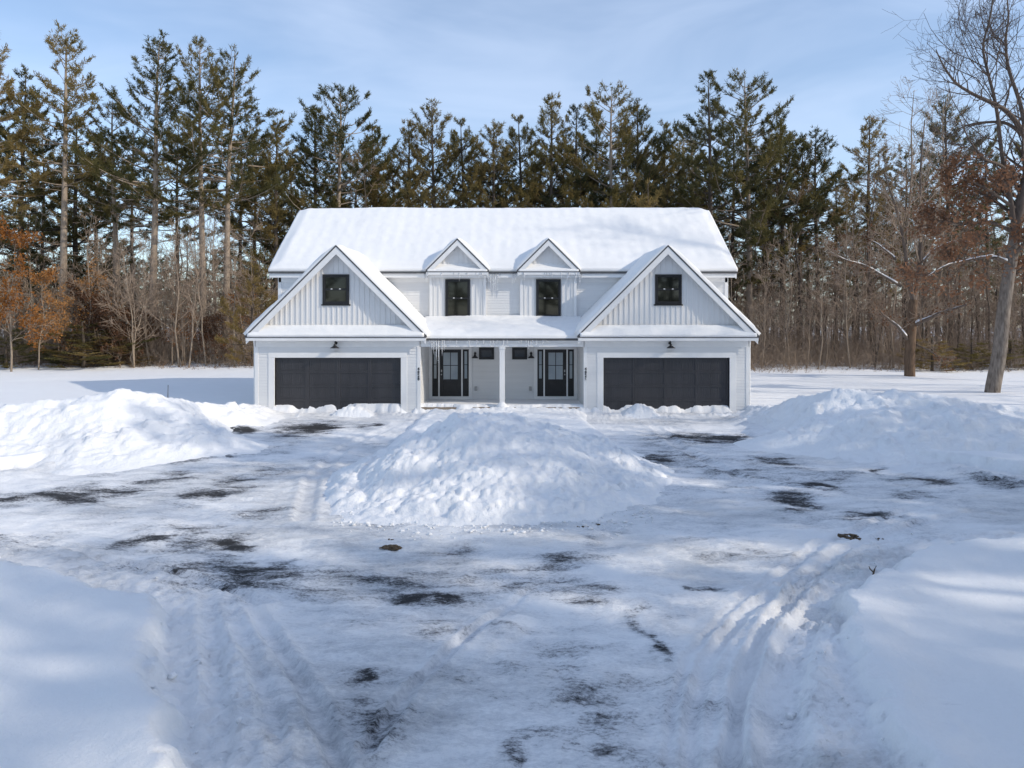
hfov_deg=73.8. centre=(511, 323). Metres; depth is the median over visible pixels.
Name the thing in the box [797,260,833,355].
bare tree
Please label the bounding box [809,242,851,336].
bare tree
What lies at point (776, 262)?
bare tree
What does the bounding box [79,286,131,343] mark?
bare sapling
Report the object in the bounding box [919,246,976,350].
bare tree
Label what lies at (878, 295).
bare tree
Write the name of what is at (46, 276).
beech tree
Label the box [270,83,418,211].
pine tree
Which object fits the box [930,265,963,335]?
bare tree
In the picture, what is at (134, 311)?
bare sapling
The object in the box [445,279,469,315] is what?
window
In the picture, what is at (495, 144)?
pine tree
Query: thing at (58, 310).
oak shrub
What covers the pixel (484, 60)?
sky
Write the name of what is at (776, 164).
pine tree
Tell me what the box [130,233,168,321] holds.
bare tree
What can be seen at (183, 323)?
bare sapling
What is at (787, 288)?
bare tree
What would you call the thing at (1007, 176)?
oak tree
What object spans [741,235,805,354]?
bare tree
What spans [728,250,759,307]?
pine tree
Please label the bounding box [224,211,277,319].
bare sapling
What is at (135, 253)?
bare sapling
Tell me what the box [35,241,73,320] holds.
bare sapling
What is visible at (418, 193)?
pine tree
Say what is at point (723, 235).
pine tree
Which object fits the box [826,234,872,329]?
bare tree
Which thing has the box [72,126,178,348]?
pine tree
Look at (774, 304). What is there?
bare tree
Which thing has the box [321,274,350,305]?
window
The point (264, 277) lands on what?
pine tree
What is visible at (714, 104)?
pine tree
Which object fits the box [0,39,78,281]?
pine tree
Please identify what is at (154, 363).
dry weeds
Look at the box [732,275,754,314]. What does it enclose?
bare tree
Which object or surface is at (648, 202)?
young pine
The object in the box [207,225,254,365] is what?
bare sapling
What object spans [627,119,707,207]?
pine tree
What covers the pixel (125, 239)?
bare sapling
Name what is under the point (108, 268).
bare sapling
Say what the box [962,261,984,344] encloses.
bare tree
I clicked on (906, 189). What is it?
bare tree
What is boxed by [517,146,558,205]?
pine tree
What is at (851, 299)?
bare tree
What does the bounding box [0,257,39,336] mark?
bare sapling
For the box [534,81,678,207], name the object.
pine tree
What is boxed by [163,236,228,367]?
bare sapling
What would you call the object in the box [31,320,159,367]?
evergreen bush
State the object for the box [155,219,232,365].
bare sapling
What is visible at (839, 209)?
pine tree
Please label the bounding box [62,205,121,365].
bare sapling
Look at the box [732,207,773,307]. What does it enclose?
bare tree
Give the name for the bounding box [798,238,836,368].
bare tree
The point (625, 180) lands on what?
pine tree
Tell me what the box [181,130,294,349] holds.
pine tree
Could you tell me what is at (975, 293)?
bare tree
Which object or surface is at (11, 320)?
bare sapling
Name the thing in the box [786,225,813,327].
bare tree
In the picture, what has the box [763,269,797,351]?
bare tree
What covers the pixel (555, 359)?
entry door
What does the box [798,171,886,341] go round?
pine tree
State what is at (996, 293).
bare tree
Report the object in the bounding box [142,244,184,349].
bare sapling
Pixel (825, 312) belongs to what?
bare tree
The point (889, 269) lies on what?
bare tree
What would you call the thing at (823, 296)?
bare tree
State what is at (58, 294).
bare sapling
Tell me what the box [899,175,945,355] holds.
bare tree
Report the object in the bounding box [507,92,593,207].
pine tree
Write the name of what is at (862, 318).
bare tree
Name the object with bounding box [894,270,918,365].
bare tree
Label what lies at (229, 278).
bare sapling
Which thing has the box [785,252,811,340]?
bare tree
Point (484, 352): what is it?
window
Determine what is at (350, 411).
snow clump
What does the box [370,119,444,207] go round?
pine tree
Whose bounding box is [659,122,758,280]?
pine tree
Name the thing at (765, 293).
bare tree
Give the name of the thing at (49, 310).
bare sapling
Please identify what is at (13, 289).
bare sapling
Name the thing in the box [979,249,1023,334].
pine tree
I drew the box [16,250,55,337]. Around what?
bare tree
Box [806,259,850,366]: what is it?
bare tree
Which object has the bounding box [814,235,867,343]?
bare tree
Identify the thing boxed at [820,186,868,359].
bare maple
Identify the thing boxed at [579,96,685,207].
pine tree
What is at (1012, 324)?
bare tree
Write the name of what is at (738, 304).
bare tree
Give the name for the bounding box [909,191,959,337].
bare tree
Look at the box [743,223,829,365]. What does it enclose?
bare tree
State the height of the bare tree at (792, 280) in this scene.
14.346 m
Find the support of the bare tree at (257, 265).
on the snow ground
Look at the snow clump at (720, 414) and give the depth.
25.56 m
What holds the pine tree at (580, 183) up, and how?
on the snow ground
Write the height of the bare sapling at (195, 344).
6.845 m
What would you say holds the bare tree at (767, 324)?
on the snow ground
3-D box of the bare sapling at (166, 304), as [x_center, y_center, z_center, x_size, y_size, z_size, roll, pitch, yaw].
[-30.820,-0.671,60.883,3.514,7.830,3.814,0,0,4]
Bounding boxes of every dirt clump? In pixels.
[379,544,401,550]
[837,533,861,539]
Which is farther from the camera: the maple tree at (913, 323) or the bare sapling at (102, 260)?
the bare sapling at (102, 260)
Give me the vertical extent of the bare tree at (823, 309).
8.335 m
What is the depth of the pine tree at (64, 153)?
51.37 m
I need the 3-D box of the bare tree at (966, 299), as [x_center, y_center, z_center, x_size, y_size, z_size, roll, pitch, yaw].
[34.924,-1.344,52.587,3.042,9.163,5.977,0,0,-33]
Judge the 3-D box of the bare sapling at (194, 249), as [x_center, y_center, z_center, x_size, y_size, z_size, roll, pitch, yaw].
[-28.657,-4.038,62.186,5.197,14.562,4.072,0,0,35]
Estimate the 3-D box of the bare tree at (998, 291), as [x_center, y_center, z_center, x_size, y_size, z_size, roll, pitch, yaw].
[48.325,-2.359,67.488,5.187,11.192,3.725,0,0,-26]
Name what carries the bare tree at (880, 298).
on the snow ground
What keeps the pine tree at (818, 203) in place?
on the snow ground
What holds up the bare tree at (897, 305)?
on the snow ground
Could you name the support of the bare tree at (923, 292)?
on the snow ground
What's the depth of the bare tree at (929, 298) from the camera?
50.67 m
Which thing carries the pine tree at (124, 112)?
on the snow ground
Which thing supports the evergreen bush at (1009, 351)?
on the snow ground
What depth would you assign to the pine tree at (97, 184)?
66.79 m
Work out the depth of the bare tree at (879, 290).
53.27 m
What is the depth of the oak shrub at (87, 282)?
50.33 m
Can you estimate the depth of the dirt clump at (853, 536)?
11.10 m
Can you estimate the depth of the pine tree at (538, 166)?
61.05 m
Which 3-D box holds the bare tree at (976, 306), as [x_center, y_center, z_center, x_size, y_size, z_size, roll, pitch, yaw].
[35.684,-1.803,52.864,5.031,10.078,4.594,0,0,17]
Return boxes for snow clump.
[331,406,373,417]
[495,402,508,406]
[621,403,660,417]
[679,412,731,416]
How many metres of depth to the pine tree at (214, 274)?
81.28 m
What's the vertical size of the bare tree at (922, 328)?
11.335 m
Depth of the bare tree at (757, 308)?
57.10 m
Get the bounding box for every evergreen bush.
[0,327,67,367]
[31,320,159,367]
[33,334,156,366]
[878,337,972,370]
[941,341,1023,369]
[954,339,1023,367]
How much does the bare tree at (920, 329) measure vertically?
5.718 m
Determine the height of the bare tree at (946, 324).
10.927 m
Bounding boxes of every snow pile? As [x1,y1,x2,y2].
[0,388,285,475]
[322,407,674,526]
[731,388,1023,463]
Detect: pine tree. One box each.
[0,19,123,364]
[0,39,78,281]
[0,62,109,357]
[0,111,136,357]
[0,122,34,331]
[9,133,87,330]
[45,131,143,332]
[55,89,163,343]
[67,29,220,363]
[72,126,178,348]
[86,239,137,304]
[110,258,170,300]
[124,112,220,335]
[124,252,172,329]
[131,35,283,362]
[143,255,184,295]
[160,44,320,362]
[171,249,262,315]
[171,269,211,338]
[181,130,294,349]
[206,241,258,333]
[209,131,283,338]
[219,118,319,302]
[247,150,313,256]
[252,104,356,265]
[260,251,272,302]
[264,210,294,290]
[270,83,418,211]
[287,150,388,231]
[322,125,406,207]
[366,152,423,207]
[367,98,487,207]
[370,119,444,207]
[405,180,437,207]
[425,117,508,207]
[452,148,503,207]
[454,118,552,207]
[474,150,530,207]
[483,113,564,207]
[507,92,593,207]
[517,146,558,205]
[531,140,603,207]
[532,103,616,207]
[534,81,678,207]
[555,120,619,207]
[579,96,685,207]
[597,137,656,207]
[626,141,728,236]
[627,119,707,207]
[629,68,803,309]
[648,138,728,228]
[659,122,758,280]
[673,68,828,360]
[685,119,778,304]
[723,128,812,347]
[727,187,813,317]
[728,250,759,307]
[734,109,840,352]
[734,258,769,324]
[743,247,794,322]
[753,135,859,356]
[763,125,871,356]
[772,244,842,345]
[787,240,848,314]
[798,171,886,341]
[814,219,858,312]
[824,115,926,339]
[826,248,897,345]
[827,227,882,321]
[843,214,919,328]
[847,144,969,351]
[859,221,896,297]
[875,94,1008,349]
[890,86,996,360]
[923,190,1003,332]
[930,146,1020,337]
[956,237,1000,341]
[960,240,1023,323]
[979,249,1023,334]
[980,137,1023,327]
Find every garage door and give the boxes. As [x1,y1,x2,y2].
[276,358,400,409]
[603,358,727,409]
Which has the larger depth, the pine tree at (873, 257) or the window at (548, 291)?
the pine tree at (873, 257)
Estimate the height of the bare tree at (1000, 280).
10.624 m
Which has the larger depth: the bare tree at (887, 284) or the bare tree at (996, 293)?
the bare tree at (887, 284)
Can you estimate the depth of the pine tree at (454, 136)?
60.06 m
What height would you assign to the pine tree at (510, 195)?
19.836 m
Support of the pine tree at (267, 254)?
on the snow ground
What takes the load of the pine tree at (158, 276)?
on the snow ground
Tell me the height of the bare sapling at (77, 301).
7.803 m
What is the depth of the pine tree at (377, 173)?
59.63 m
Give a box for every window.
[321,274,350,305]
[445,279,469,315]
[479,347,493,358]
[512,347,526,358]
[536,279,560,315]
[654,274,682,305]
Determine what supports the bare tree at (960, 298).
on the snow ground
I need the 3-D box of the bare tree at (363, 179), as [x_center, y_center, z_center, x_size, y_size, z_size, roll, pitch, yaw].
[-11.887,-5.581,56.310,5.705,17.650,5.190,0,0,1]
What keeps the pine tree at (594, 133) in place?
on the snow ground
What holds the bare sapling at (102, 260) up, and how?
on the snow ground
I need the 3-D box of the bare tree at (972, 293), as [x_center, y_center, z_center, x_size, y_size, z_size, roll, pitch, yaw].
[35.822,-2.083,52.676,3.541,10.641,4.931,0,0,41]
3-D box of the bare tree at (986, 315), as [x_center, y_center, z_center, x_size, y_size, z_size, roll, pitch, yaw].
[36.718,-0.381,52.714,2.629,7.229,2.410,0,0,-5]
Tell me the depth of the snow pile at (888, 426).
18.64 m
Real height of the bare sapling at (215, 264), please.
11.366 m
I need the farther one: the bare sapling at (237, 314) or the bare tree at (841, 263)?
the bare sapling at (237, 314)
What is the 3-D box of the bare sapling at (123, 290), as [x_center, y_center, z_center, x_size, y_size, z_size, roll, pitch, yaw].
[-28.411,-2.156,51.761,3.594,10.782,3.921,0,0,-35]
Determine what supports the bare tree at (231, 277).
on the snow ground
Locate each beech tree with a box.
[0,215,61,371]
[18,264,68,369]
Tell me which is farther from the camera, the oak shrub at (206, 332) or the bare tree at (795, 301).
the bare tree at (795, 301)
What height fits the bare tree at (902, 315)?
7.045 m
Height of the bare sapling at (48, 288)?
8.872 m
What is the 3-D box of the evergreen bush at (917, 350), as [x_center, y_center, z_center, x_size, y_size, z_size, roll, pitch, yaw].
[28.084,2.013,46.248,4.627,2.375,5.692,0,0,-4]
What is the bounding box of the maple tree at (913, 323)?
[806,79,994,376]
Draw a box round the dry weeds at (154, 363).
[1,359,253,369]
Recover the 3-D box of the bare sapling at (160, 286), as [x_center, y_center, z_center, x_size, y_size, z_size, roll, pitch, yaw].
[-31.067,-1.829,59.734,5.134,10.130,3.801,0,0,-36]
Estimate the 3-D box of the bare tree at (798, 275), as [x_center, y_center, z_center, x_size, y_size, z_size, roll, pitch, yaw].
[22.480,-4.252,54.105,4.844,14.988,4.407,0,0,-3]
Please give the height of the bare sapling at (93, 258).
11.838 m
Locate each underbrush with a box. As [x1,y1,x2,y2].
[0,273,1023,354]
[0,286,274,366]
[728,285,1023,371]
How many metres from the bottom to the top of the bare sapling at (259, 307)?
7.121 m
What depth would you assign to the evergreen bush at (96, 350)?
48.58 m
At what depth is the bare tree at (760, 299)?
54.87 m
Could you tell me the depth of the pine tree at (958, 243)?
91.63 m
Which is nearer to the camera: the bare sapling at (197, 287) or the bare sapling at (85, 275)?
the bare sapling at (85, 275)
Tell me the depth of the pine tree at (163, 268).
97.75 m
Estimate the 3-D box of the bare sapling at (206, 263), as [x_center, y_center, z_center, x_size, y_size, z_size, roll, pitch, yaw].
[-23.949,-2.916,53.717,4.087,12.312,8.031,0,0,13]
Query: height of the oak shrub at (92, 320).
6.777 m
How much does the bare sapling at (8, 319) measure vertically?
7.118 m
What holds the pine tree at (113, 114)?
on the snow ground
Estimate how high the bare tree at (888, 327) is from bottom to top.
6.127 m
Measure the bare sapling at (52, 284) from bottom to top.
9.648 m
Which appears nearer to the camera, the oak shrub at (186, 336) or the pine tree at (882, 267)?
the oak shrub at (186, 336)
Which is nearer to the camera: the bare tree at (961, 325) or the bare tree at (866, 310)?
the bare tree at (866, 310)
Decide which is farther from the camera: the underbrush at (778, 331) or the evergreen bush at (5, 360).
the underbrush at (778, 331)
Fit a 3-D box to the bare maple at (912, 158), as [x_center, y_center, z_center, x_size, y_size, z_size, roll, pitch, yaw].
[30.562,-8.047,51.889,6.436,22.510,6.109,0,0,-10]
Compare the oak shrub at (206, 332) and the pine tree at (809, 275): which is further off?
the pine tree at (809, 275)
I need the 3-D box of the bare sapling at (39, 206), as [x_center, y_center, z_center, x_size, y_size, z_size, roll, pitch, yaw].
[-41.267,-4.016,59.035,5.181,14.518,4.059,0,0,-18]
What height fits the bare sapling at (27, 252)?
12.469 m
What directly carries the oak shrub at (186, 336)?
on the snow ground
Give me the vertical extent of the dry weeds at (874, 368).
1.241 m
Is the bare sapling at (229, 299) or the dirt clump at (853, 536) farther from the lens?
the bare sapling at (229, 299)
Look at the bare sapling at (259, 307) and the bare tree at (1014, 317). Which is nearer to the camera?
the bare tree at (1014, 317)
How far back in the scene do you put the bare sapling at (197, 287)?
61.31 m
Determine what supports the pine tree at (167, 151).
on the snow ground
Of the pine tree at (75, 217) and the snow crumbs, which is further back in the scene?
the pine tree at (75, 217)
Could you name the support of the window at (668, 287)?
in the house
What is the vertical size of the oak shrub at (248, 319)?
6.591 m
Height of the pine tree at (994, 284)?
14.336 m
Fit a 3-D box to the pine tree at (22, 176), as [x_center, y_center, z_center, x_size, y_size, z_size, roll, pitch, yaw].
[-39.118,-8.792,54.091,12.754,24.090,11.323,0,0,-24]
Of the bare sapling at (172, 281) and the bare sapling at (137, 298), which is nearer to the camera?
the bare sapling at (172, 281)
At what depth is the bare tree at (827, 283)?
71.10 m
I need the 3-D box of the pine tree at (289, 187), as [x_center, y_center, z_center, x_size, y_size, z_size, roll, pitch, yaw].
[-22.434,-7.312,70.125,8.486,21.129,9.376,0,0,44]
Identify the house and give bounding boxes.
[243,207,760,411]
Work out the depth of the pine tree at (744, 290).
87.45 m
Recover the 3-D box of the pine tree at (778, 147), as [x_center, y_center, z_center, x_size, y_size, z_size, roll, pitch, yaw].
[18.200,-8.846,56.197,11.986,24.199,13.903,0,0,44]
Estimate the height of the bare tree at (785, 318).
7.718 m
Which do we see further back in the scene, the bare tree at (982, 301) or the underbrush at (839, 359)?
the bare tree at (982, 301)
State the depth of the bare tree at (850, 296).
61.73 m
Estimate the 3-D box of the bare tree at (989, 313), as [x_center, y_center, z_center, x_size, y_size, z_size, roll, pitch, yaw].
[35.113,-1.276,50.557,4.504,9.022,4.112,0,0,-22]
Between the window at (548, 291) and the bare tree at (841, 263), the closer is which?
the window at (548, 291)
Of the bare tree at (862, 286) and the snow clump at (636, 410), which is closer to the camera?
the snow clump at (636, 410)
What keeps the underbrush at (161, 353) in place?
on the snow ground
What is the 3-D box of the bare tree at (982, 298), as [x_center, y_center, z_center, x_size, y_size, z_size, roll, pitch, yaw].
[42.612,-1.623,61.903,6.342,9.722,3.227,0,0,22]
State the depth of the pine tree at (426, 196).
59.13 m
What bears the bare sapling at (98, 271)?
on the snow ground
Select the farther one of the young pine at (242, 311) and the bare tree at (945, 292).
the bare tree at (945, 292)
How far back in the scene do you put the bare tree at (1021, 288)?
54.24 m
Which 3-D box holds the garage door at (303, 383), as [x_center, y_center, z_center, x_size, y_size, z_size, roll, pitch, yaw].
[-6.710,2.393,26.408,4.852,2.175,0.064,0,0,0]
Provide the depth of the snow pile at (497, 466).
13.74 m
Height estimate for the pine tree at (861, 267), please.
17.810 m
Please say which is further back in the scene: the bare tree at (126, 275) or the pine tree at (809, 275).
the pine tree at (809, 275)
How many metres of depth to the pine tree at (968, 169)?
59.75 m
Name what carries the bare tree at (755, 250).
on the snow ground
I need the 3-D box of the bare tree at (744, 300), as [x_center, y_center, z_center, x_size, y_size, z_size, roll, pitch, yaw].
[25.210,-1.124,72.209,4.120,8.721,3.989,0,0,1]
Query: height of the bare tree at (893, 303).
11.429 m
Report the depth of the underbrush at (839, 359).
49.01 m
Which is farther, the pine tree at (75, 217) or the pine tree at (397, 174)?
the pine tree at (397, 174)
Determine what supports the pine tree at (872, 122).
on the snow ground
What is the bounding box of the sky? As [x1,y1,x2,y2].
[0,0,1023,327]
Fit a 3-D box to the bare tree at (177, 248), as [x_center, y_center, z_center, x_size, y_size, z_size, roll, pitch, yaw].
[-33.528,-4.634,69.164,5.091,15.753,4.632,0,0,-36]
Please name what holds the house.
on the snow ground
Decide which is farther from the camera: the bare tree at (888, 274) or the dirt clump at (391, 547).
the bare tree at (888, 274)
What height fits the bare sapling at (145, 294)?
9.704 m
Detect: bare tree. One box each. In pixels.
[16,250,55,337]
[106,238,141,359]
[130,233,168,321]
[162,203,198,288]
[167,230,212,350]
[191,231,223,345]
[216,240,261,351]
[235,203,273,322]
[244,229,269,311]
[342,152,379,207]
[726,229,761,319]
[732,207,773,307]
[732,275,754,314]
[734,269,773,345]
[736,287,761,322]
[739,219,792,344]
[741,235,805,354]
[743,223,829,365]
[746,270,774,348]
[747,246,805,359]
[750,268,783,367]
[752,180,807,349]
[753,196,786,349]
[753,267,793,345]
[758,248,789,331]
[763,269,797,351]
[764,235,813,339]
[767,261,803,365]
[769,179,837,350]
[775,226,814,345]
[777,256,811,352]
[783,276,840,368]
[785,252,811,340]
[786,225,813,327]
[787,267,830,348]
[793,243,830,317]
[795,255,844,355]
[797,247,867,366]
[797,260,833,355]
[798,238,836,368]
[799,264,855,351]
[803,258,832,332]
[803,284,843,354]
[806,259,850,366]
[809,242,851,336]
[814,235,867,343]
[823,228,872,367]
[825,166,890,353]
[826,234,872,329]
[829,247,866,344]
[829,275,865,347]
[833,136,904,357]
[836,254,866,316]
[837,277,895,366]
[838,274,865,343]
[841,210,936,367]
[841,243,890,343]
[849,273,890,355]
[855,256,907,367]
[857,242,897,361]
[859,215,926,346]
[859,246,908,367]
[864,285,907,365]
[872,239,901,336]
[875,154,950,363]
[877,192,902,334]
[885,234,939,343]
[887,216,958,365]
[889,288,901,335]
[890,238,961,363]
[892,241,947,342]
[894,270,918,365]
[894,288,904,340]
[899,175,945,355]
[903,298,932,364]
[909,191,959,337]
[914,199,957,352]
[917,224,992,365]
[918,271,952,344]
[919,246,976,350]
[930,213,974,344]
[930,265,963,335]
[932,250,995,353]
[935,253,991,347]
[942,228,989,358]
[942,243,1014,345]
[944,261,1020,346]
[945,243,978,346]
[949,296,973,346]
[950,229,997,350]
[953,229,979,336]
[956,244,992,342]
[956,289,994,335]
[962,247,1018,364]
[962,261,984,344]
[963,213,1009,357]
[968,248,1018,322]
[969,282,996,339]
[970,250,1020,323]
[975,186,1014,303]
[977,238,1023,355]
[987,181,1023,343]
[990,282,1023,359]
[991,277,1023,367]
[1003,232,1023,322]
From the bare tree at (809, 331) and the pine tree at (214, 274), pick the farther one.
the pine tree at (214, 274)
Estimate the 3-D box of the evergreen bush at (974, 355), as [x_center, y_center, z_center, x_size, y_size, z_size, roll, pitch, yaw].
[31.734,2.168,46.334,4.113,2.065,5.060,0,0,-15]
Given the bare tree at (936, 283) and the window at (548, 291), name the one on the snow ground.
the bare tree at (936, 283)
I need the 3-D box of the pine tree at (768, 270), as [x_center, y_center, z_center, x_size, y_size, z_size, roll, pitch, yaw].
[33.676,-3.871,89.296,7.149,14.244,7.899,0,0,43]
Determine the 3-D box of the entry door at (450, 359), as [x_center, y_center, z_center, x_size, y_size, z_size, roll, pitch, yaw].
[-2.620,2.080,29.053,0.916,1.996,0.135,0,0,0]
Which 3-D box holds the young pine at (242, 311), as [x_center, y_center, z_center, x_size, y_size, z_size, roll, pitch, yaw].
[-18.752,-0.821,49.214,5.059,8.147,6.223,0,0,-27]
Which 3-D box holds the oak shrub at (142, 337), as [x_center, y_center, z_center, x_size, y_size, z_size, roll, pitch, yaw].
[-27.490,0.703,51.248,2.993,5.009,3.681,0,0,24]
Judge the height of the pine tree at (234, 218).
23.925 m
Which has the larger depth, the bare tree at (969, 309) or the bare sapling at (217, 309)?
the bare tree at (969, 309)
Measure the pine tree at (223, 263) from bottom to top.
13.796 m
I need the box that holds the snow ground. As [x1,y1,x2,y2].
[0,327,1023,767]
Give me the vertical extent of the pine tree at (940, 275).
22.509 m
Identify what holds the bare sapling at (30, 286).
on the snow ground
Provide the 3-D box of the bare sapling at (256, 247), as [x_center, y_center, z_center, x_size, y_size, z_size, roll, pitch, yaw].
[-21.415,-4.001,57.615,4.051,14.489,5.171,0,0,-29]
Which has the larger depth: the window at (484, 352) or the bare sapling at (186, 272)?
the bare sapling at (186, 272)
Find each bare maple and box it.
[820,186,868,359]
[860,76,955,311]
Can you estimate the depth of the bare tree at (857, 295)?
57.04 m
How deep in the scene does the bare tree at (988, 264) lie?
55.16 m
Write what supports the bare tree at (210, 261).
on the snow ground
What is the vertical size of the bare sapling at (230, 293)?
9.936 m
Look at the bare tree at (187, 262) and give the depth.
62.69 m
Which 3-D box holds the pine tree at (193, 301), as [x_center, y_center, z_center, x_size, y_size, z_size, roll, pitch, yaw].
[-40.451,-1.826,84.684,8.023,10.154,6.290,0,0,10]
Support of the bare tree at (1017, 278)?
on the snow ground
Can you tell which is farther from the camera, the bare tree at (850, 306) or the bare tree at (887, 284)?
the bare tree at (887, 284)
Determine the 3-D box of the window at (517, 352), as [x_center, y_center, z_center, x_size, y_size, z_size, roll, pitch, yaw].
[0.325,1.255,29.085,0.640,0.510,0.090,0,0,0]
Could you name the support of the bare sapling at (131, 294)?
on the snow ground
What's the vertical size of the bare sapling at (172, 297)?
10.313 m
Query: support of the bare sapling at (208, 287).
on the snow ground
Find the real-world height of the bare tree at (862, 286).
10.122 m
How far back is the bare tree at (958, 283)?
77.55 m
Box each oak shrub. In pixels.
[30,282,87,365]
[55,278,126,365]
[70,256,136,365]
[92,294,154,365]
[123,301,173,359]
[163,301,199,365]
[189,306,232,363]
[214,281,260,362]
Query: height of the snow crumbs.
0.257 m
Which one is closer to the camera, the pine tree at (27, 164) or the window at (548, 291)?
the window at (548, 291)
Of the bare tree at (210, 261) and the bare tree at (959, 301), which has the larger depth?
the bare tree at (210, 261)
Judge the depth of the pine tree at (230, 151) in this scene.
52.44 m
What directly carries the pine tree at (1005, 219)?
on the snow ground
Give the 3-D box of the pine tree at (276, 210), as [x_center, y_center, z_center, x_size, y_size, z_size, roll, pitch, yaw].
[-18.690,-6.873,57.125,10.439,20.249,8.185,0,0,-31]
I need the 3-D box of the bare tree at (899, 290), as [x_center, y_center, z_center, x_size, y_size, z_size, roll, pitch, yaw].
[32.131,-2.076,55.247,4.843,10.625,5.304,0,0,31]
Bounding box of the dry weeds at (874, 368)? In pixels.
[753,359,1010,372]
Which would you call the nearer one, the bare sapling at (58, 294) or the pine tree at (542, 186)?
the bare sapling at (58, 294)
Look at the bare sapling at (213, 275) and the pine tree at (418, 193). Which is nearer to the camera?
the bare sapling at (213, 275)
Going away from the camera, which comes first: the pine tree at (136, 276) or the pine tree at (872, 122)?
the pine tree at (872, 122)
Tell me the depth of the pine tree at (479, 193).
67.92 m
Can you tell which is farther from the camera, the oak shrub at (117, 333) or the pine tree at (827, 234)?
the pine tree at (827, 234)
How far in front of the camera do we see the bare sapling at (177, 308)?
49.15 m
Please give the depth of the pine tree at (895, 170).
63.82 m
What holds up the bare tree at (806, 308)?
on the snow ground
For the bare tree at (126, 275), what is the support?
on the snow ground
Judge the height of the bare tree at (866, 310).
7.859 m
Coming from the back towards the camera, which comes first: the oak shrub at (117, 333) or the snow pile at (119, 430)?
the oak shrub at (117, 333)
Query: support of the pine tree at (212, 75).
on the snow ground
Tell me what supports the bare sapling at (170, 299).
on the snow ground
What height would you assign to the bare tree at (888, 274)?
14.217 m
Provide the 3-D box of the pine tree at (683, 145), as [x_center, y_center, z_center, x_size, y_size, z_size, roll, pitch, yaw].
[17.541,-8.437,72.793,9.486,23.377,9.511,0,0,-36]
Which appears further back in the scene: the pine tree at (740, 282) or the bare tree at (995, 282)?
the pine tree at (740, 282)
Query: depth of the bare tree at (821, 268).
66.47 m
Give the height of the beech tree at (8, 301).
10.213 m
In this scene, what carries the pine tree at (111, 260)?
on the snow ground
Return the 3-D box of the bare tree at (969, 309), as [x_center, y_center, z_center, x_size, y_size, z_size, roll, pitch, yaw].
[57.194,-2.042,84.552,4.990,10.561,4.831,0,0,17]
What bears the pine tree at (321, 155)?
on the snow ground
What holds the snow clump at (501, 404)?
on the snow ground
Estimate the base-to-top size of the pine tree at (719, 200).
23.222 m
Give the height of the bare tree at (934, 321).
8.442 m
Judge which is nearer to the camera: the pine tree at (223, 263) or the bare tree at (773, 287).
the bare tree at (773, 287)
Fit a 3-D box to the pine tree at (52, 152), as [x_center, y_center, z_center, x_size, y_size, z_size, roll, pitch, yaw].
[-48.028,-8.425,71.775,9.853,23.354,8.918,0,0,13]
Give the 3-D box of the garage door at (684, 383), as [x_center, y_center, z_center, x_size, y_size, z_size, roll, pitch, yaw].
[5.950,2.393,26.408,4.852,2.175,0.064,0,0,0]
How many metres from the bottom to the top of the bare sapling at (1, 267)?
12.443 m
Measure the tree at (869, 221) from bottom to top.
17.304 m
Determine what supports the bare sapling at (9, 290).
on the snow ground
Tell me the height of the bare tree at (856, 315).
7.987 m
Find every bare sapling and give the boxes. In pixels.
[0,205,78,358]
[0,219,53,362]
[0,235,29,352]
[0,238,23,304]
[0,244,35,348]
[0,254,40,365]
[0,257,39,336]
[0,282,23,344]
[0,285,19,345]
[7,201,57,295]
[25,257,81,347]
[30,249,68,357]
[32,260,89,361]
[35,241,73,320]
[40,258,84,365]
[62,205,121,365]
[62,267,91,363]
[67,247,117,333]
[75,231,126,306]
[77,227,124,365]
[79,235,126,339]
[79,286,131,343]
[90,240,131,315]
[93,228,169,367]
[97,237,188,365]
[98,204,158,360]
[111,200,162,356]
[114,224,161,352]
[118,273,146,359]
[120,268,158,347]
[122,216,218,366]
[136,246,187,343]
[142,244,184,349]
[142,252,209,358]
[151,228,193,363]
[151,231,198,365]
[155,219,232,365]
[157,276,179,331]
[159,229,218,342]
[161,285,200,365]
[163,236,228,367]
[174,203,220,336]
[175,277,216,362]
[177,255,213,327]
[179,192,249,362]
[179,213,233,362]
[179,221,249,323]
[196,251,223,314]
[196,281,231,352]
[203,257,254,361]
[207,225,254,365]
[210,266,263,365]
[212,275,255,355]
[216,253,247,334]
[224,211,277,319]
[238,198,273,306]
[244,283,272,325]
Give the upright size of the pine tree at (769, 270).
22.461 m
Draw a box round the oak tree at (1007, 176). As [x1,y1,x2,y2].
[882,0,1023,392]
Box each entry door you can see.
[440,349,460,395]
[545,349,565,395]
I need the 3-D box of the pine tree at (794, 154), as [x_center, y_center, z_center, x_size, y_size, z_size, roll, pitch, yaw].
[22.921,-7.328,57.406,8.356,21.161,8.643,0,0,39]
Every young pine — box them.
[214,258,277,365]
[630,178,664,207]
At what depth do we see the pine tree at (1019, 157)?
67.75 m
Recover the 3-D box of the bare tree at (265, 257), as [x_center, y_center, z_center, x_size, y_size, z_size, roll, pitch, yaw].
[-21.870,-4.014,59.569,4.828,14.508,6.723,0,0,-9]
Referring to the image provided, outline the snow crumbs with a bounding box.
[155,506,911,759]
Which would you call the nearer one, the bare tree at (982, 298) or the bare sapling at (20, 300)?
the bare sapling at (20, 300)
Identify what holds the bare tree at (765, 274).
on the snow ground
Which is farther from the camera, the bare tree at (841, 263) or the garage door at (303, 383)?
the bare tree at (841, 263)
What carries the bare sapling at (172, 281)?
on the snow ground
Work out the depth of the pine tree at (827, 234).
99.20 m

